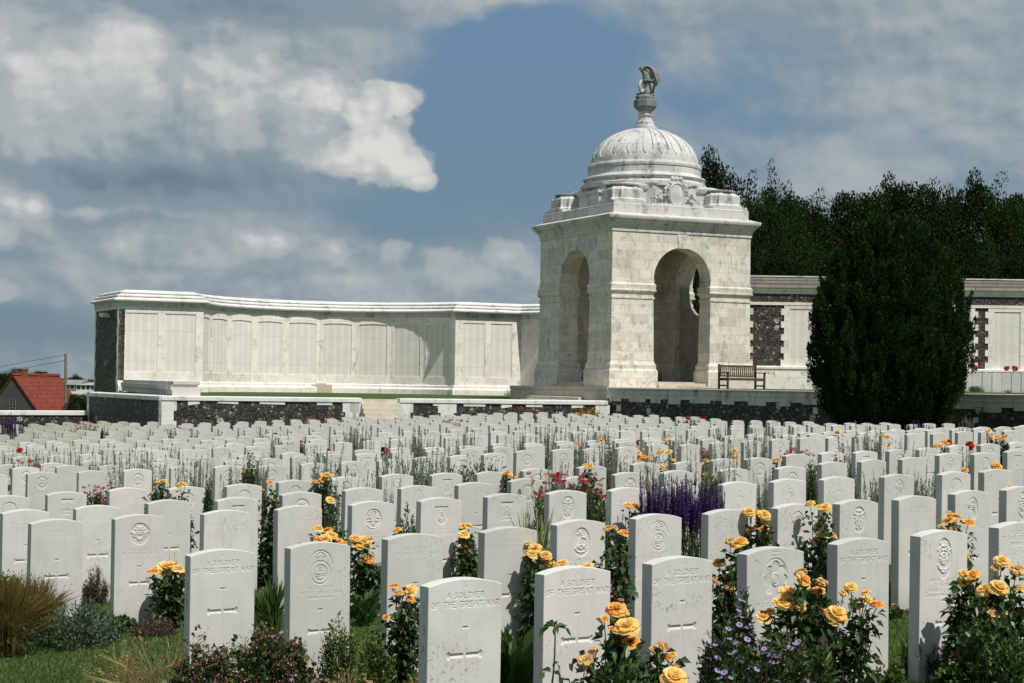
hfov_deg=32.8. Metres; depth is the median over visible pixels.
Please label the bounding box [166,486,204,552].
headstone
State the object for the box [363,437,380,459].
headstone
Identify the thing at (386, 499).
silver stalk plant
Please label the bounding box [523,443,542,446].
headstone
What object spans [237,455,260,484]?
headstone
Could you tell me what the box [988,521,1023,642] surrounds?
headstone
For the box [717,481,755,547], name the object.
headstone
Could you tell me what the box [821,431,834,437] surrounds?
headstone
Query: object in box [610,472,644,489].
headstone
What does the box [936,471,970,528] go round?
headstone
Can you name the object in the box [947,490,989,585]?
headstone
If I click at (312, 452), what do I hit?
silver stalk plant
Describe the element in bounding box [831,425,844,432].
headstone
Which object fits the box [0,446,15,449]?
headstone
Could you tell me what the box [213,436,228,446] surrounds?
headstone
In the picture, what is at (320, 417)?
helenium
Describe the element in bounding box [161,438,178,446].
headstone
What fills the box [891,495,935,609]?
headstone
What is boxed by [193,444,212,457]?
headstone
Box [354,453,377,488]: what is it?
headstone
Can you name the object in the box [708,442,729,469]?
headstone
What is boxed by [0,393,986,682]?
ground
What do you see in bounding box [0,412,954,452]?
headstones
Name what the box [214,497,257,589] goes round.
headstone
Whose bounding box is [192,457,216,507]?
headstone
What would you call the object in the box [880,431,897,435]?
headstone
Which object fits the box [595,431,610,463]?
headstone
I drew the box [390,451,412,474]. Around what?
headstone
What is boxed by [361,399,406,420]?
stair
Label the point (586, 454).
silver stalk plant
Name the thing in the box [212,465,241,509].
headstone
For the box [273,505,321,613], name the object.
headstone
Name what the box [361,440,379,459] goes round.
headstone
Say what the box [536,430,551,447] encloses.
headstone
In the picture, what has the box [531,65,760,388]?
pavilion
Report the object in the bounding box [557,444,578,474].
headstone
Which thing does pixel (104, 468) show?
headstone
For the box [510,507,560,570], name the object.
striped iris
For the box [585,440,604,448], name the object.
headstone
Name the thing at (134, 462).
headstone
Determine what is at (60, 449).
headstone
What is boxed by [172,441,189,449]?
headstone
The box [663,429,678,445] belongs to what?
headstone
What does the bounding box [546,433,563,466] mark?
headstone
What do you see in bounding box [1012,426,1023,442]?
headstone
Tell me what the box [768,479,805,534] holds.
headstone
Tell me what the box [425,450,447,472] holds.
headstone
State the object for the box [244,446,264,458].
headstone
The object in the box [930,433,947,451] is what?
headstone
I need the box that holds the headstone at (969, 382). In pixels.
[965,372,971,390]
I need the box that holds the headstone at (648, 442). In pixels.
[644,440,664,461]
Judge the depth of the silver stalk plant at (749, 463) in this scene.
20.21 m
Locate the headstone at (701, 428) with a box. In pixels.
[689,426,703,436]
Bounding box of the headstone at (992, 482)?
[978,469,1011,526]
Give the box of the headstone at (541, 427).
[535,425,549,431]
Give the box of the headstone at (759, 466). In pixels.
[744,457,771,521]
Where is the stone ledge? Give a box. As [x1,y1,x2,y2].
[311,383,332,392]
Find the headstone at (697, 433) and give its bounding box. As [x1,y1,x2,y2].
[686,429,700,442]
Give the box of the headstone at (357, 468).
[339,461,366,486]
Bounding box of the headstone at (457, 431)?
[448,429,463,445]
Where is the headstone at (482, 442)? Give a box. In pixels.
[470,436,487,468]
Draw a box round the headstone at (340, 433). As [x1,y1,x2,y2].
[335,431,348,437]
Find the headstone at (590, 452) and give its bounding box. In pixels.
[581,448,603,465]
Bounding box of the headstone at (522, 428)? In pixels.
[515,426,529,433]
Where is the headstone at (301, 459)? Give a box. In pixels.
[290,455,314,479]
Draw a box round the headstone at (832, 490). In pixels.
[818,476,854,552]
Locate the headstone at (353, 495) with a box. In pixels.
[340,487,382,539]
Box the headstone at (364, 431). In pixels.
[359,430,373,436]
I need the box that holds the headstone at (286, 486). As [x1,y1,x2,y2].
[275,479,311,504]
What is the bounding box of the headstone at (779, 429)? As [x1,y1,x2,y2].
[771,426,785,436]
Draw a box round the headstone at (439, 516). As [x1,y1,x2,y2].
[416,497,461,578]
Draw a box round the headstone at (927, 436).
[925,429,941,447]
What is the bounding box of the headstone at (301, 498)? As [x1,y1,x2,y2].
[279,491,320,507]
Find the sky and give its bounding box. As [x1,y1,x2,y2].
[0,0,1023,380]
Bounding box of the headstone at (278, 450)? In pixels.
[273,445,293,458]
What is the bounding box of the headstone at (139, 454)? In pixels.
[132,448,151,463]
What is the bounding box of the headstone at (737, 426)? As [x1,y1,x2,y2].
[729,425,743,428]
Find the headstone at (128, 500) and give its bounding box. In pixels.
[107,487,146,515]
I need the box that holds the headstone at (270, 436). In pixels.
[263,434,278,453]
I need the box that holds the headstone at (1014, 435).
[1001,430,1018,448]
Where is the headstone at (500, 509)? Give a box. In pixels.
[482,493,526,530]
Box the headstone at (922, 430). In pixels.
[913,428,928,447]
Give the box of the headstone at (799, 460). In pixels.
[782,454,808,476]
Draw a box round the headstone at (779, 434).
[772,433,788,438]
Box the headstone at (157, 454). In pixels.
[146,450,167,462]
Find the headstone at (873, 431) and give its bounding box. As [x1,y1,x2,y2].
[868,430,881,448]
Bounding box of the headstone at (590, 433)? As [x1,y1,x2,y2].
[583,429,596,440]
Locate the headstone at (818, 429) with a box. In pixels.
[811,426,824,433]
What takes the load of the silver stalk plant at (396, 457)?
on the ground at (352, 623)
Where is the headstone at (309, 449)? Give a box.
[303,443,322,458]
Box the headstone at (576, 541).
[550,519,604,568]
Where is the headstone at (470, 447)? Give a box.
[457,446,478,451]
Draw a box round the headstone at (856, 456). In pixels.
[851,451,877,478]
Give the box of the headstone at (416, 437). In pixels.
[415,435,431,445]
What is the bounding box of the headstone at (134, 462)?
[114,460,139,468]
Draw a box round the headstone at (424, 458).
[412,457,438,484]
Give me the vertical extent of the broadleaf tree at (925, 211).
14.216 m
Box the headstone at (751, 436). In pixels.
[745,434,762,439]
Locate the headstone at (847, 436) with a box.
[833,433,850,475]
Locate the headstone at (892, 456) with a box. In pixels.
[885,449,909,474]
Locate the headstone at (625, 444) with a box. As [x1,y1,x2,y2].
[616,441,635,447]
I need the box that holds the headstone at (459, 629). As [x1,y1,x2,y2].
[418,577,501,682]
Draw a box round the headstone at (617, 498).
[605,487,646,582]
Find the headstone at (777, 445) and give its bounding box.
[769,438,788,474]
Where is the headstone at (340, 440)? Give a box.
[336,438,352,452]
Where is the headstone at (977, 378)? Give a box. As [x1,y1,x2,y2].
[972,372,981,391]
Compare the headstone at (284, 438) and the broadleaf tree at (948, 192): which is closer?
the headstone at (284, 438)
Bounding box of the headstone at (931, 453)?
[915,447,939,497]
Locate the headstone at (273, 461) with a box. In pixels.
[257,458,282,466]
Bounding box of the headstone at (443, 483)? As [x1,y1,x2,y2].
[428,473,461,498]
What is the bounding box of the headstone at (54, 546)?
[27,519,82,620]
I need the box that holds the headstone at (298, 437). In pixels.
[287,433,302,449]
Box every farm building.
[63,380,90,393]
[76,382,109,396]
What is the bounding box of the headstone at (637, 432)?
[626,428,640,462]
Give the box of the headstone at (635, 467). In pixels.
[629,462,659,499]
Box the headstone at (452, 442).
[443,437,461,456]
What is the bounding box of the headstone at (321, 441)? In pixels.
[309,439,326,450]
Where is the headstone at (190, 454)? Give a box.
[178,449,198,465]
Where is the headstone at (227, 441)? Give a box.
[225,439,242,443]
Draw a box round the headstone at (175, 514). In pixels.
[145,499,190,592]
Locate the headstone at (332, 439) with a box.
[329,435,343,450]
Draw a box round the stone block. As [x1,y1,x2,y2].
[121,380,199,395]
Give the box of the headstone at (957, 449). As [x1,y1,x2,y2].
[945,445,968,468]
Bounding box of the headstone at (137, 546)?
[110,514,163,625]
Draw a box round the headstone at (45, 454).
[36,451,56,466]
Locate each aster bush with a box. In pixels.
[694,610,756,682]
[720,629,787,682]
[728,586,757,680]
[751,626,815,682]
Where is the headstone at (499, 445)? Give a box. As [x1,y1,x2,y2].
[490,443,510,452]
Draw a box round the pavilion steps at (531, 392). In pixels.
[510,385,697,400]
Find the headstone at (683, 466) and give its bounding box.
[672,461,701,487]
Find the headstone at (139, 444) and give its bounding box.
[136,440,152,447]
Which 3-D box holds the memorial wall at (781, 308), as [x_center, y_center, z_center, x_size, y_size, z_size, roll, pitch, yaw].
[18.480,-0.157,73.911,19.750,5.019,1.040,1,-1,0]
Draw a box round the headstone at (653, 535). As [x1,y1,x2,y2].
[628,513,681,638]
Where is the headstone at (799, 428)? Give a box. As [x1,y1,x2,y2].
[791,426,805,435]
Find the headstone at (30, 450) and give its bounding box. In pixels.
[26,447,45,462]
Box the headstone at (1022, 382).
[1021,373,1023,392]
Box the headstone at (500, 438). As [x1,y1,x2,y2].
[496,434,513,455]
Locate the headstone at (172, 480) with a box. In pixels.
[168,466,198,488]
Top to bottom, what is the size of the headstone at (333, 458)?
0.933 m
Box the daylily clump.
[254,573,283,640]
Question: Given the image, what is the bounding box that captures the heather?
[81,563,109,604]
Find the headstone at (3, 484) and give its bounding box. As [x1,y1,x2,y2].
[0,474,7,495]
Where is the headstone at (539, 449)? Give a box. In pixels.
[523,445,544,468]
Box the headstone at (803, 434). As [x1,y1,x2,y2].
[797,432,811,437]
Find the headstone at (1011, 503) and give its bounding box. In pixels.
[999,486,1023,522]
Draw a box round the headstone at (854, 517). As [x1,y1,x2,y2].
[832,499,877,540]
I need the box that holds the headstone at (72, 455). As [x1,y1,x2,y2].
[70,450,90,465]
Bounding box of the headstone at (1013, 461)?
[1002,450,1023,485]
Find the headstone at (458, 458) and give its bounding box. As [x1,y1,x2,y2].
[447,455,472,481]
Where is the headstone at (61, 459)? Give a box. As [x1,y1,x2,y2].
[47,455,69,464]
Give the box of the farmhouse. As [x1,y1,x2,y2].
[0,368,78,410]
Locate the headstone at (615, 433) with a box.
[604,429,619,450]
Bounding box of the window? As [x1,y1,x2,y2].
[9,399,15,409]
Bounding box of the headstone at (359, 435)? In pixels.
[354,433,369,449]
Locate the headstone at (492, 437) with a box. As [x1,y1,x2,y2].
[489,431,504,452]
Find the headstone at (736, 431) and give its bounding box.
[729,427,743,437]
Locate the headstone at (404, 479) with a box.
[378,474,412,527]
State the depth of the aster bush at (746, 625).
8.32 m
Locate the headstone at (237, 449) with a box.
[224,443,243,459]
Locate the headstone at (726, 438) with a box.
[722,436,739,442]
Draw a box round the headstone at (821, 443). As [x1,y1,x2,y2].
[807,433,824,456]
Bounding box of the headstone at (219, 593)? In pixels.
[184,548,254,675]
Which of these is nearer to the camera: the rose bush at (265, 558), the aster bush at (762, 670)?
the aster bush at (762, 670)
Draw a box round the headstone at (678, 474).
[659,470,692,487]
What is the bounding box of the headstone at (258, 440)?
[252,438,269,443]
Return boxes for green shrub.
[0,569,15,596]
[30,596,121,650]
[30,601,69,640]
[61,393,86,410]
[71,607,127,639]
[111,613,133,632]
[201,474,214,512]
[242,450,258,485]
[333,523,346,540]
[398,502,415,532]
[462,529,477,572]
[583,484,598,520]
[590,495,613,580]
[595,651,643,682]
[604,436,612,482]
[800,629,839,682]
[806,453,816,490]
[806,464,817,533]
[851,467,856,497]
[951,625,991,682]
[962,609,1023,682]
[966,385,983,391]
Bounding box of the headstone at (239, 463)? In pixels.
[223,460,249,468]
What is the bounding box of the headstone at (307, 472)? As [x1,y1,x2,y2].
[299,463,326,492]
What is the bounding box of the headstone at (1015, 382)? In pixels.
[1011,373,1020,392]
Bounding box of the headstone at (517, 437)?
[513,430,528,451]
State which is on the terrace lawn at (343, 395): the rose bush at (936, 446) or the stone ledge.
the stone ledge
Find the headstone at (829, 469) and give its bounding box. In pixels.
[817,461,846,498]
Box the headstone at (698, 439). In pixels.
[696,437,713,444]
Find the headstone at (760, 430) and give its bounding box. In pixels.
[751,427,764,435]
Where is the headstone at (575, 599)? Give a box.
[533,565,609,682]
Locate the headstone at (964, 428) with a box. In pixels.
[955,427,970,431]
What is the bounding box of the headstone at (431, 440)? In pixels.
[418,438,435,448]
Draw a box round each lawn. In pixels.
[126,391,528,399]
[669,388,1023,394]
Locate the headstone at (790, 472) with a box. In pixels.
[774,466,805,481]
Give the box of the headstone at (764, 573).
[737,546,803,668]
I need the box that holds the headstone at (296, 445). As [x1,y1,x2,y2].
[281,441,299,452]
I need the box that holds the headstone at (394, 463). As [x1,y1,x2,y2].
[376,459,401,487]
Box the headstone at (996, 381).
[992,373,1001,391]
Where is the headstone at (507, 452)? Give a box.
[491,447,512,479]
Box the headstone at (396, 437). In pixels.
[389,436,406,439]
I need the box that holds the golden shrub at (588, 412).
[576,406,601,415]
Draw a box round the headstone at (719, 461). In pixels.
[709,458,737,483]
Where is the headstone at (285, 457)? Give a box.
[280,452,303,479]
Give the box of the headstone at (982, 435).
[978,431,994,444]
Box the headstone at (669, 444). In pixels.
[668,438,687,467]
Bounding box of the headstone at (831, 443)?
[825,436,844,454]
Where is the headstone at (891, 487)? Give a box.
[878,474,913,563]
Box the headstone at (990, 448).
[977,443,999,462]
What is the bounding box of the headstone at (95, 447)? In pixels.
[87,444,106,453]
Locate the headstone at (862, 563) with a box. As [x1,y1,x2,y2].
[827,537,888,681]
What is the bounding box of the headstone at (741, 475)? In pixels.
[717,468,749,483]
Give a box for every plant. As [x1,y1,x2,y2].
[0,414,23,439]
[0,449,17,464]
[21,447,50,467]
[53,449,71,464]
[74,447,93,469]
[80,444,103,460]
[92,450,111,469]
[100,427,107,438]
[106,445,148,488]
[137,447,166,500]
[159,445,179,458]
[168,552,181,619]
[175,449,201,486]
[179,458,202,486]
[194,449,214,501]
[228,450,247,484]
[243,453,268,522]
[249,452,268,526]
[254,595,267,623]
[256,425,275,455]
[269,433,291,457]
[286,462,303,479]
[304,442,323,462]
[306,444,343,497]
[328,465,359,537]
[343,424,371,460]
[349,587,380,625]
[354,470,374,487]
[361,427,374,449]
[371,452,399,488]
[374,443,448,488]
[383,477,400,533]
[398,426,425,457]
[410,428,434,456]
[420,444,446,485]
[444,433,466,455]
[448,453,506,482]
[462,429,478,445]
[500,636,533,682]
[501,626,533,659]
[505,435,523,454]
[513,466,548,507]
[516,423,531,450]
[535,418,555,469]
[538,619,577,682]
[547,456,573,491]
[548,478,591,502]
[552,424,570,449]
[572,424,592,465]
[573,437,582,475]
[579,439,603,466]
[589,427,608,444]
[594,424,608,443]
[598,434,619,490]
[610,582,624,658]
[611,454,638,473]
[638,471,700,556]
[640,458,667,506]
[647,444,674,472]
[647,474,692,505]
[669,428,694,462]
[670,478,725,557]
[682,443,710,506]
[706,451,737,503]
[710,431,734,459]
[715,423,730,441]
[730,448,750,470]
[745,427,767,458]
[748,470,767,545]
[754,469,773,524]
[758,428,781,457]
[762,483,767,544]
[777,429,798,453]
[805,461,816,502]
[837,431,855,477]
[853,472,877,502]
[855,421,880,457]
[863,431,884,459]
[869,468,935,502]
[873,663,906,682]
[888,602,904,619]
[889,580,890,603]
[895,438,917,455]
[902,447,928,475]
[904,420,923,430]
[914,476,935,495]
[930,662,960,682]
[959,419,971,431]
[960,441,976,471]
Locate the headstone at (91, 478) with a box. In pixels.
[76,470,106,503]
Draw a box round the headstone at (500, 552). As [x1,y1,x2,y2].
[477,526,536,640]
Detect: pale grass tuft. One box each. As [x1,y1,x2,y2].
[72,637,176,682]
[83,626,223,682]
[324,666,363,682]
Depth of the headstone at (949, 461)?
20.21 m
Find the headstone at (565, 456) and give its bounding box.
[550,449,573,489]
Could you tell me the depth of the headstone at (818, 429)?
39.99 m
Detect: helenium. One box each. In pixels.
[9,458,43,478]
[70,421,98,431]
[82,484,113,504]
[164,427,190,438]
[297,440,304,453]
[308,412,337,423]
[442,419,468,425]
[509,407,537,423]
[526,471,596,544]
[566,475,615,522]
[682,416,700,425]
[701,447,708,468]
[779,447,814,464]
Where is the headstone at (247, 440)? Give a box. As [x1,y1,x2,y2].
[237,436,253,454]
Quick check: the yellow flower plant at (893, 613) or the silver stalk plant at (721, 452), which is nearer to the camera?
the yellow flower plant at (893, 613)
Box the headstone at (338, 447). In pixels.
[333,442,351,460]
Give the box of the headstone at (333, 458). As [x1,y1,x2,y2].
[323,454,347,476]
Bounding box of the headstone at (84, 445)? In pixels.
[81,443,96,449]
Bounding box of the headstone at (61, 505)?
[45,491,86,519]
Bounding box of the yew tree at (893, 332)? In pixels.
[804,208,976,429]
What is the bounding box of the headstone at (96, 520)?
[73,505,120,602]
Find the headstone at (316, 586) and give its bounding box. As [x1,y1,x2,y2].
[283,541,349,681]
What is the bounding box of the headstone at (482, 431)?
[471,428,486,436]
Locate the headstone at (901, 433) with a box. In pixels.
[889,429,904,448]
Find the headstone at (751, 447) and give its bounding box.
[741,440,761,468]
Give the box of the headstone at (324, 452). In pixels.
[317,451,339,462]
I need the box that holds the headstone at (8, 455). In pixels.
[4,453,25,463]
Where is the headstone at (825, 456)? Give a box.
[817,452,843,463]
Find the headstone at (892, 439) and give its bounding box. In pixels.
[878,434,897,460]
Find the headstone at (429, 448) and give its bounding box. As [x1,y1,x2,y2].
[423,447,443,456]
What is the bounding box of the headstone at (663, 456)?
[646,444,667,472]
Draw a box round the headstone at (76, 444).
[72,439,89,449]
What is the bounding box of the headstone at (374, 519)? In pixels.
[347,501,394,605]
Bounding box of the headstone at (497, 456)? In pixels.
[481,453,505,472]
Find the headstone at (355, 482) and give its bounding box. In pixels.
[327,476,361,528]
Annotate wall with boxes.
[0,410,87,426]
[87,392,169,426]
[90,290,539,395]
[159,395,609,431]
[607,388,1023,436]
[750,275,1023,389]
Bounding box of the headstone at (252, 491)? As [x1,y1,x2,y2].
[224,483,261,561]
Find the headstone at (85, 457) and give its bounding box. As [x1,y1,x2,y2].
[79,453,101,461]
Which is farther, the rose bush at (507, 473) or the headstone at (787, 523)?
the rose bush at (507, 473)
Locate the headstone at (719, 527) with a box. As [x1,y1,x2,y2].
[701,509,751,627]
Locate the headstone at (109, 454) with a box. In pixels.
[101,448,121,464]
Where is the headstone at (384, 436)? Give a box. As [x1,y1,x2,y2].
[377,432,392,459]
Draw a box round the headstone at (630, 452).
[614,447,636,473]
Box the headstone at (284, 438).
[278,436,294,444]
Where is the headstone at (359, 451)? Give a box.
[353,449,375,460]
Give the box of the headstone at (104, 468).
[98,465,125,489]
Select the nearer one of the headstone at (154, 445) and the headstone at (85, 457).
the headstone at (85, 457)
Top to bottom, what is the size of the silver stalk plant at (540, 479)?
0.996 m
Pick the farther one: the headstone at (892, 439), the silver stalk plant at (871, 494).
the headstone at (892, 439)
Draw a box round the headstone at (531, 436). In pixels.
[522,434,538,443]
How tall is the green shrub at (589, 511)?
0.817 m
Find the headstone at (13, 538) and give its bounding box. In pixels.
[0,509,48,585]
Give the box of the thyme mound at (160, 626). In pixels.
[126,616,180,636]
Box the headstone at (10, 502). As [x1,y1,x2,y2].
[0,495,29,512]
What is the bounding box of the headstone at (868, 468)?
[856,459,885,500]
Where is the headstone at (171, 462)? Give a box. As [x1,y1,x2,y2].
[155,458,179,487]
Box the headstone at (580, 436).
[571,432,587,457]
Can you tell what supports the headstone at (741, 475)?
on the ground at (352, 623)
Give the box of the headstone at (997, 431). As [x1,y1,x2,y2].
[993,428,1008,455]
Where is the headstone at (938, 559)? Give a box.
[908,529,967,682]
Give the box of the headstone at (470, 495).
[454,482,492,564]
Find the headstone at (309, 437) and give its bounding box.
[305,435,321,443]
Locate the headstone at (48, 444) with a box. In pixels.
[45,441,62,451]
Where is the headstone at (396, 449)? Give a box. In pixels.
[388,447,410,458]
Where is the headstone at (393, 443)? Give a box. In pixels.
[389,439,407,448]
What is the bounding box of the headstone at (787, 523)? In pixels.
[770,503,817,610]
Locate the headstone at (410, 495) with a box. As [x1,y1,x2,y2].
[396,485,436,534]
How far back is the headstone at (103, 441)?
40.47 m
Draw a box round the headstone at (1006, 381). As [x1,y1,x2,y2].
[1001,373,1010,392]
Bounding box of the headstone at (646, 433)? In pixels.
[640,430,655,450]
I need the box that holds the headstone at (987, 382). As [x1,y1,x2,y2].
[982,373,991,391]
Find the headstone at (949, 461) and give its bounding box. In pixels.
[934,453,961,498]
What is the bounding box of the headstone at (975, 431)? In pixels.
[971,428,985,452]
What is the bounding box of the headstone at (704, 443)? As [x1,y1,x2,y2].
[700,439,718,479]
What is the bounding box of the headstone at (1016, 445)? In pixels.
[1005,442,1023,450]
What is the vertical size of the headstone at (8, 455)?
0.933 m
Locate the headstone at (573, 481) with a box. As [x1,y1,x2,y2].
[560,476,595,506]
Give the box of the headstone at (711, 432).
[708,428,723,441]
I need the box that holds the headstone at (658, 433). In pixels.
[647,427,661,440]
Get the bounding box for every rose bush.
[17,448,25,453]
[142,479,171,513]
[142,561,184,628]
[174,481,199,550]
[237,468,252,483]
[257,480,280,588]
[308,525,347,544]
[310,472,340,533]
[322,496,338,542]
[349,534,380,617]
[367,582,419,682]
[379,527,403,605]
[381,442,388,456]
[449,523,477,577]
[499,470,518,492]
[514,541,568,641]
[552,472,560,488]
[569,602,649,682]
[574,463,598,503]
[576,562,594,567]
[591,525,637,617]
[614,502,643,585]
[636,448,652,461]
[637,640,690,682]
[655,449,675,471]
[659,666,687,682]
[663,434,669,444]
[693,473,716,506]
[701,459,708,489]
[711,537,748,642]
[730,448,742,467]
[739,507,779,552]
[751,567,844,680]
[772,457,782,480]
[799,500,837,622]
[815,582,886,682]
[833,451,849,477]
[834,429,845,462]
[878,434,891,459]
[933,439,949,452]
[935,569,986,667]
[937,510,977,600]
[945,439,974,464]
[961,467,968,473]
[965,555,1023,681]
[983,428,1009,464]
[991,461,1002,468]
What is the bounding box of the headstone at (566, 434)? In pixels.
[561,430,575,440]
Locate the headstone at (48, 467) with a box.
[39,463,65,472]
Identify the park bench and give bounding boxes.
[718,364,765,388]
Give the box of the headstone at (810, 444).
[797,437,817,481]
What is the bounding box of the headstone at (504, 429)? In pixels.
[493,427,507,433]
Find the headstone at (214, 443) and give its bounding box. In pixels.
[200,440,217,447]
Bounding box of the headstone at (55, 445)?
[52,443,70,451]
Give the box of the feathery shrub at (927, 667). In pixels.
[897,637,942,679]
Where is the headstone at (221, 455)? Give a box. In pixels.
[211,447,231,465]
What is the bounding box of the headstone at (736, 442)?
[728,438,746,468]
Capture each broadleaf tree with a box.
[0,367,16,386]
[0,371,10,390]
[68,374,83,401]
[692,261,754,313]
[699,143,758,207]
[740,169,799,273]
[750,158,810,259]
[750,247,780,275]
[754,238,817,275]
[763,193,840,275]
[790,224,834,275]
[802,187,852,246]
[814,185,903,254]
[816,253,833,275]
[850,171,945,244]
[883,177,966,261]
[919,183,983,245]
[933,167,1022,268]
[935,231,1005,278]
[967,171,1023,277]
[969,235,1022,278]
[998,193,1023,258]
[1001,253,1023,278]
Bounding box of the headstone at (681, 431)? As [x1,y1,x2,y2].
[670,426,684,437]
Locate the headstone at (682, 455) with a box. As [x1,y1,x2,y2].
[678,444,699,462]
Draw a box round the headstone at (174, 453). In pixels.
[162,446,181,458]
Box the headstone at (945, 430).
[936,428,949,438]
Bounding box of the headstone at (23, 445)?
[18,442,35,452]
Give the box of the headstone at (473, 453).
[458,448,479,472]
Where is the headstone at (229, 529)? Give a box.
[199,510,250,551]
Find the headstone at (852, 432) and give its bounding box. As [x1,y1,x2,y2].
[844,430,860,436]
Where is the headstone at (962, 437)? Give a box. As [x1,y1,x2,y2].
[955,431,972,454]
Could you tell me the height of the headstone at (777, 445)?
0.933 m
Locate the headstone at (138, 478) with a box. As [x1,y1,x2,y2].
[122,469,151,502]
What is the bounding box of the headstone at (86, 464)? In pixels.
[79,460,104,470]
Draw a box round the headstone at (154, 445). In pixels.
[144,442,161,449]
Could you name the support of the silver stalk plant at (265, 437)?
on the ground at (352, 623)
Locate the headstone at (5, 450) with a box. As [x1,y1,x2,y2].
[0,448,15,464]
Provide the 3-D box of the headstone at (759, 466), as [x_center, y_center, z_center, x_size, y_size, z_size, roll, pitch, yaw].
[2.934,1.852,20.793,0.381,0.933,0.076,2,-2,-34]
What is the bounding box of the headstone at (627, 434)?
[619,430,634,441]
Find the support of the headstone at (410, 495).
on the ground at (352, 623)
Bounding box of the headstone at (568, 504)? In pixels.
[544,490,586,568]
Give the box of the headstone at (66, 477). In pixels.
[55,465,82,491]
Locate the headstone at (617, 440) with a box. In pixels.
[612,439,631,470]
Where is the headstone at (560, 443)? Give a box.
[554,441,574,449]
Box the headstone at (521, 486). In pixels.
[507,478,543,535]
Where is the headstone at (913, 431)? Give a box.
[905,430,921,433]
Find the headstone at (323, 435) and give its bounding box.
[310,432,325,439]
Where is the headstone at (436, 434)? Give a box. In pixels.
[424,431,439,446]
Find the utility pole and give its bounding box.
[63,353,66,409]
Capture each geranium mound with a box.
[159,624,234,682]
[214,620,296,682]
[265,630,325,682]
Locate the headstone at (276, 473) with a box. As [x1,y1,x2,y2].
[256,465,285,525]
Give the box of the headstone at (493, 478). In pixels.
[474,471,504,493]
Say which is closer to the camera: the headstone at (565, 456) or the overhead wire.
the headstone at (565, 456)
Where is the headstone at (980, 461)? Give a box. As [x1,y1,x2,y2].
[969,452,996,489]
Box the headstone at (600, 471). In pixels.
[575,465,605,521]
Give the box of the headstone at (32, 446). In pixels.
[26,445,44,448]
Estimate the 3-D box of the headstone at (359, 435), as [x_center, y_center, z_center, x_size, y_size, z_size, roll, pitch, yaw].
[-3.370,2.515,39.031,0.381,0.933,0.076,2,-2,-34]
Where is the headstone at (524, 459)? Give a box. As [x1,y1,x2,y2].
[513,450,537,478]
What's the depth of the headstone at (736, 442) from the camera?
30.17 m
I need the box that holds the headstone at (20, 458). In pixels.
[11,456,34,466]
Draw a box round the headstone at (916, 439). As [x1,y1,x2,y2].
[904,433,922,456]
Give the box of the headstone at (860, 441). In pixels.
[851,435,870,452]
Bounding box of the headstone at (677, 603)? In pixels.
[641,555,711,682]
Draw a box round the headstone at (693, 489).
[661,484,699,554]
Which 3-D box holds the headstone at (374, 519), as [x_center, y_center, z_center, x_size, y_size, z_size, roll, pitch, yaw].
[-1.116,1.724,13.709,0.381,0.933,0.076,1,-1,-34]
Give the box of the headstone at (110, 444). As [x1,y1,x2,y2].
[108,441,125,447]
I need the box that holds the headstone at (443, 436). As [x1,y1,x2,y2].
[440,433,456,447]
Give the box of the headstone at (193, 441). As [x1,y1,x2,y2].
[187,438,204,448]
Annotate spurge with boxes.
[315,610,370,682]
[351,635,397,682]
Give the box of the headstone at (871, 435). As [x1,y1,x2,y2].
[858,432,874,449]
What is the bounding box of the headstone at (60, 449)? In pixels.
[56,446,74,456]
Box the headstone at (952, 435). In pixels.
[949,429,965,444]
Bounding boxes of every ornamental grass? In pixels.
[0,566,74,658]
[15,571,82,640]
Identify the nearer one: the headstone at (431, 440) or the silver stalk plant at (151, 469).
the silver stalk plant at (151, 469)
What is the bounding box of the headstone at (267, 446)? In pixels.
[252,442,270,457]
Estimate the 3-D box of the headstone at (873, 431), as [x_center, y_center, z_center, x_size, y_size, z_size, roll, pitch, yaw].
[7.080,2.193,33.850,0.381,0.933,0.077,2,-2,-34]
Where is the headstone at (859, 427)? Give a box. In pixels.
[849,424,862,432]
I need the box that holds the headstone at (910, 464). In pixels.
[897,457,925,493]
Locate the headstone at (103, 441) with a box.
[98,439,114,447]
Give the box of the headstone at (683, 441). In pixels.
[672,440,690,459]
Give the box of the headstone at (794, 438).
[780,435,798,453]
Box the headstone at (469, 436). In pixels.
[463,432,479,444]
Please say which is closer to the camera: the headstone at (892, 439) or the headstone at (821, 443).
the headstone at (892, 439)
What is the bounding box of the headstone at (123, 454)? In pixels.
[114,452,135,461]
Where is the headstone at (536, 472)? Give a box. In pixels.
[519,468,551,502]
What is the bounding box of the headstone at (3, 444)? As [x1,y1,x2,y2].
[0,442,8,445]
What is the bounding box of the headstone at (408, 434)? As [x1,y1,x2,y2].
[402,431,417,449]
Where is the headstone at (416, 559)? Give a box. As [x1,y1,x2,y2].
[380,533,442,671]
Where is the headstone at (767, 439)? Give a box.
[754,436,772,458]
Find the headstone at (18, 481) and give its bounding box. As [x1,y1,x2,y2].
[10,467,39,496]
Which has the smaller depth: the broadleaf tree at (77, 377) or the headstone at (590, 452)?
the headstone at (590, 452)
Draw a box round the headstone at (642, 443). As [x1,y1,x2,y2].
[641,438,660,461]
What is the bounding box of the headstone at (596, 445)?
[587,443,607,458]
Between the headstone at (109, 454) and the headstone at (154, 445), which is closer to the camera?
the headstone at (109, 454)
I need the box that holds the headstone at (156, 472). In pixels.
[141,462,168,497]
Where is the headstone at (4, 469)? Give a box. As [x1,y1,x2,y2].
[0,464,23,494]
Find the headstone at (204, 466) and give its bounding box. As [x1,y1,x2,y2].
[182,460,208,494]
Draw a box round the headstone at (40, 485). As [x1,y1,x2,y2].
[25,471,56,510]
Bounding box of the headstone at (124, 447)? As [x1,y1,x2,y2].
[114,444,132,451]

